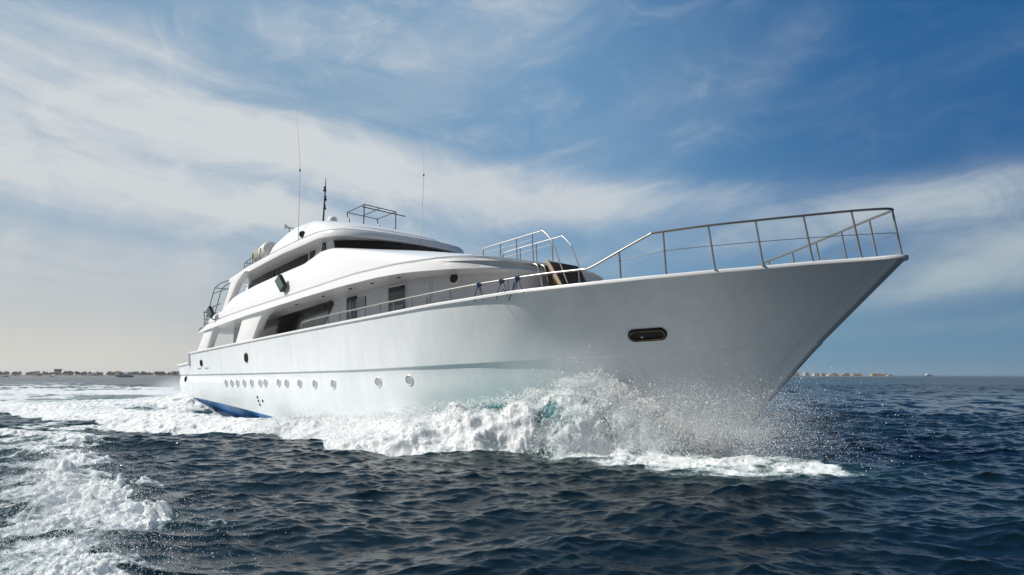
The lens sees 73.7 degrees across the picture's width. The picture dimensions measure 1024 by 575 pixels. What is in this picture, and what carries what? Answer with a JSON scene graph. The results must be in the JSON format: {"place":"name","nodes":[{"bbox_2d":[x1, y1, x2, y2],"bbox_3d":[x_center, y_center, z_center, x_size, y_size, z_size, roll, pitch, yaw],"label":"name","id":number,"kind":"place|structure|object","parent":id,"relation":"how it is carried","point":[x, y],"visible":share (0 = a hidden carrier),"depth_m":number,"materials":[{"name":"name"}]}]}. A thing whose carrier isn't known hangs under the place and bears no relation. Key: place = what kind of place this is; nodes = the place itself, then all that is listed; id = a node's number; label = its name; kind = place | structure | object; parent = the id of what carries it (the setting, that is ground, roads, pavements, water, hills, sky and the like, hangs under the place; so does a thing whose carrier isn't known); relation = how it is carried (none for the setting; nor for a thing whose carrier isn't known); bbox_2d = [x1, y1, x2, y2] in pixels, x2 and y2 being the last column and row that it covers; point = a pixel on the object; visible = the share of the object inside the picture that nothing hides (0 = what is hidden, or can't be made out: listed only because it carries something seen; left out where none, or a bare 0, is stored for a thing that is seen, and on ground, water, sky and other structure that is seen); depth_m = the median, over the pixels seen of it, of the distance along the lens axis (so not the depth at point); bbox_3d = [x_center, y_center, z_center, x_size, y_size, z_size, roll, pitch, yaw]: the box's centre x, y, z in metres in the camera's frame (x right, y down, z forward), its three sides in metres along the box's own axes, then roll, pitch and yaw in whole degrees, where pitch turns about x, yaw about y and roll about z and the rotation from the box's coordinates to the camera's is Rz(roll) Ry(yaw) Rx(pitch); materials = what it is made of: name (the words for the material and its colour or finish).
{"place":"outdoors","nodes":[
{"label":"outdoors","id":0,"kind":"place"},
{"bbox_2d":[0,375,180,376],"bbox_3d":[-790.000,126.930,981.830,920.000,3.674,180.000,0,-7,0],"label":"shore","id":1,"kind":"structure","parent":0,"point":[91,376],"depth_m":897.75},
{"bbox_2d":[32,372,41,375],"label":"shore house","id":2,"kind":"structure","parent":1,"relation":"on","point":[37,374],"depth_m":901.02,"materials":[{"name":"grey"}]},
{"bbox_2d":[54,369,61,374],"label":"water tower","id":3,"kind":"structure","parent":1,"relation":"on","point":[58,371],"depth_m":920.82,"materials":[{"name":"grey"}]},
{"bbox_2d":[88,372,97,375],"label":"shore house","id":4,"kind":"structure","parent":1,"relation":"on","point":[93,374],"depth_m":907.16,"materials":[{"name":"grey"}]},
{"bbox_2d":[0,376,1023,574],"bbox_3d":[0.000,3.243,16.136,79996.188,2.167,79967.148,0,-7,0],"label":"water","id":5,"kind":"structure","parent":0,"point":[366,512],"depth_m":10.38,"materials":[{"name":"blue liquid"}]},
{"bbox_2d":[116,373,133,376],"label":"motor boat","id":6,"kind":"object","parent":5,"relation":"on","point":[126,375],"visible":0.79,"depth_m":712.33,"materials":[{"name":"grey"}]},
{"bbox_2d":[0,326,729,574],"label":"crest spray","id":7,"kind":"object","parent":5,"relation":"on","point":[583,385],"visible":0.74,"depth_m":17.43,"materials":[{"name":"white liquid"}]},
{"bbox_2d":[0,382,864,574],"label":"wake foam","id":8,"kind":"object","parent":5,"relation":"on","point":[174,414],"visible":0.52,"depth_m":14.39,"materials":[{"name":"liquid"}]},
{"bbox_2d":[239,386,670,456],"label":"bow wave","id":9,"kind":"object","parent":5,"relation":"on","point":[428,433],"visible":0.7,"depth_m":17.64,"materials":[{"name":"liquid"}]},
{"bbox_2d":[177,103,908,452],"bbox_3d":[-3.129,-0.901,27.480,33.660,16.550,8.488,-11,-13,43],"label":"motor yacht","id":10,"kind":"object","parent":5,"relation":"on","point":[347,317],"visible":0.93,"depth_m":20.79,"materials":[{"name":"white paint"}]},
{"bbox_2d":[252,242,275,262],"bbox_3d":[-11.387,-1.546,31.637,1.329,1.025,0.956,-11,-13,43],"label":"life raft","id":11,"kind":"object","parent":10,"relation":"on","point":[262,251],"visible":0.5,"depth_m":31.20,"materials":[{"name":"white plastic"}]},
{"bbox_2d":[474,282,483,301],"bbox_3d":[-0.929,0.119,19.645,0.405,0.569,0.144,-11,-13,43],"label":"mooring rope","id":12,"kind":"object","parent":10,"relation":"attached to","point":[478,285],"visible":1,"depth_m":19.65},
{"bbox_2d":[496,278,507,299],"bbox_3d":[-0.249,0.032,19.007,0.432,0.612,0.154,-11,-13,43],"label":"mooring rope","id":13,"kind":"object","parent":10,"relation":"attached to","point":[501,281],"visible":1,"depth_m":19.03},
{"bbox_2d":[508,275,523,300],"bbox_3d":[0.158,0.015,18.641,0.576,0.698,0.157,-6,-10,40],"label":"mooring rope","id":14,"kind":"object","parent":10,"relation":"attached to","point":[517,279],"visible":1,"depth_m":18.66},
{"bbox_2d":[447,356,956,473],"bbox_3d":[3.315,2.610,15.321,12.275,2.570,7.815,-5,-9,32],"label":"bow spray","id":15,"kind":"object","parent":5,"relation":"on","point":[735,433],"visible":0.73,"depth_m":16.53,"materials":[{"name":"white liquid"}]},
{"bbox_2d":[0,0,1023,375],"label":"sky","id":16,"kind":"structure","parent":0,"point":[149,148],"materials":[{"name":"blue"}]}
]}

